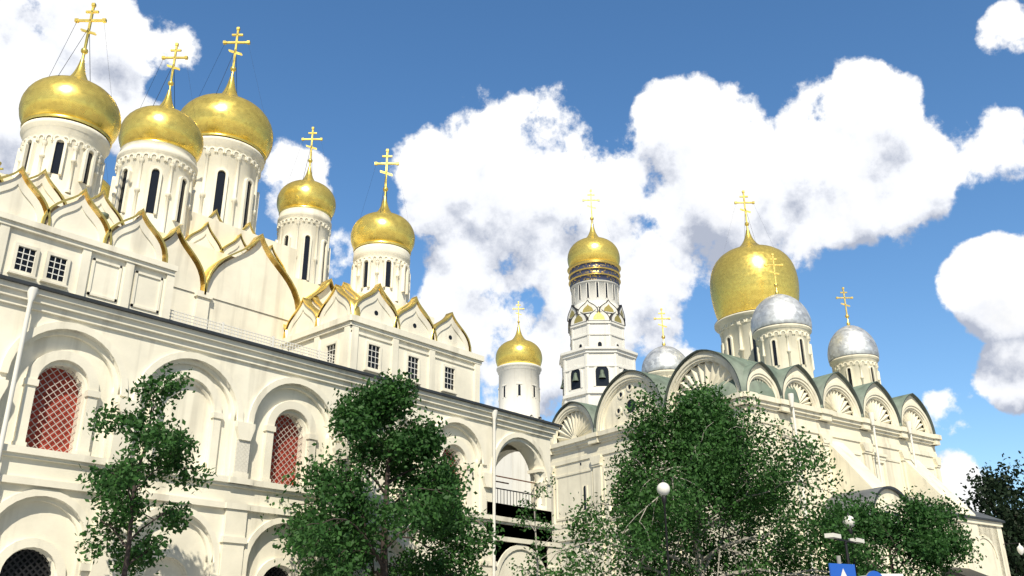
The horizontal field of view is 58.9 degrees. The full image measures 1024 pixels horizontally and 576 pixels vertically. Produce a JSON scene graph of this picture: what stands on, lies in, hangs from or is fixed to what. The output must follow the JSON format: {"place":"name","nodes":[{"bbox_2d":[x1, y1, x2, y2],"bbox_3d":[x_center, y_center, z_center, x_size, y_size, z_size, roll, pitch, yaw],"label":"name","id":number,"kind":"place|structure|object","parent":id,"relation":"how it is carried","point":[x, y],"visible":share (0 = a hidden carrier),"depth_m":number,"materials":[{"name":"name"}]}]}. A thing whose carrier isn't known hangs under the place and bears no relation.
{"place":"outdoors","nodes":[
{"label":"outdoors","id":0,"kind":"place"},
{"bbox_2d":[0,3,562,575],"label":"cathedral","id":1,"kind":"structure","parent":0,"point":[156,257],"depth_m":32.96,"materials":[{"name":"paint"}]},
{"bbox_2d":[0,0,1023,512],"label":"sky","id":2,"kind":"structure","parent":0,"point":[876,145],"materials":[{"name":"blue"}]},
{"bbox_2d":[550,190,1023,575],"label":"cathedral","id":3,"kind":"structure","parent":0,"point":[867,426],"depth_m":71.36,"materials":[{"name":"paint"}]},
{"bbox_2d":[862,574,902,575],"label":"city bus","id":4,"kind":"object","parent":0,"point":[889,575],"visible":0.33,"depth_m":21.27,"materials":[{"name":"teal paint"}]},
{"label":"ground","id":5,"kind":"structure","parent":0,"visible":0},
{"bbox_2d":[75,362,217,575],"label":"tree","id":6,"kind":"object","parent":5,"relation":"on","point":[108,486],"depth_m":25.46,"materials":[{"name":"green plant"}]},
{"bbox_2d":[260,368,504,575],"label":"tree","id":7,"kind":"object","parent":5,"relation":"on","point":[434,519],"depth_m":30.99,"materials":[{"name":"green plant"}]},
{"bbox_2d":[509,472,558,575],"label":"tree","id":8,"kind":"object","parent":5,"relation":"on","point":[537,519],"depth_m":33.87,"materials":[{"name":"green plant"}]},
{"bbox_2d":[496,189,637,507],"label":"bell tower","id":9,"kind":"structure","parent":5,"relation":"on","point":[596,360],"depth_m":150.32,"materials":[{"name":"paint"}]},
{"bbox_2d":[657,479,669,575],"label":"street lamp","id":10,"kind":"object","parent":5,"relation":"on","point":[663,488],"visible":1,"depth_m":32.46,"materials":[{"name":"grey metal"}]},
{"bbox_2d":[511,376,889,575],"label":"tree","id":11,"kind":"object","parent":5,"relation":"on","point":[686,438],"depth_m":36.63,"materials":[{"name":"green plant"}]},
{"bbox_2d":[824,533,864,563],"bbox_3d":[11.886,11.335,31.362,0.320,5.320,2.700,-19,-28,38],"label":"street light","id":12,"kind":"object","parent":5,"relation":"on","point":[834,536],"visible":0.99,"depth_m":32.07,"materials":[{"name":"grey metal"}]},
{"bbox_2d":[842,512,856,575],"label":"street lamp","id":13,"kind":"object","parent":5,"relation":"on","point":[851,524],"visible":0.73,"depth_m":35.01,"materials":[{"name":"white glass"}]},
{"bbox_2d":[828,556,881,575],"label":"pedestrian crossing sign","id":14,"kind":"object","parent":5,"relation":"on","point":[838,568],"visible":1,"depth_m":12.52,"materials":[{"name":"metal"}]},
{"bbox_2d":[761,485,986,575],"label":"bushy tree","id":15,"kind":"object","parent":5,"relation":"on","point":[932,548],"depth_m":37.06,"materials":[{"name":"green plant"}]},
{"bbox_2d":[959,451,1023,575],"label":"tree","id":16,"kind":"object","parent":5,"relation":"on","point":[1004,493],"depth_m":86.49,"materials":[{"name":"green plant"}]}
]}

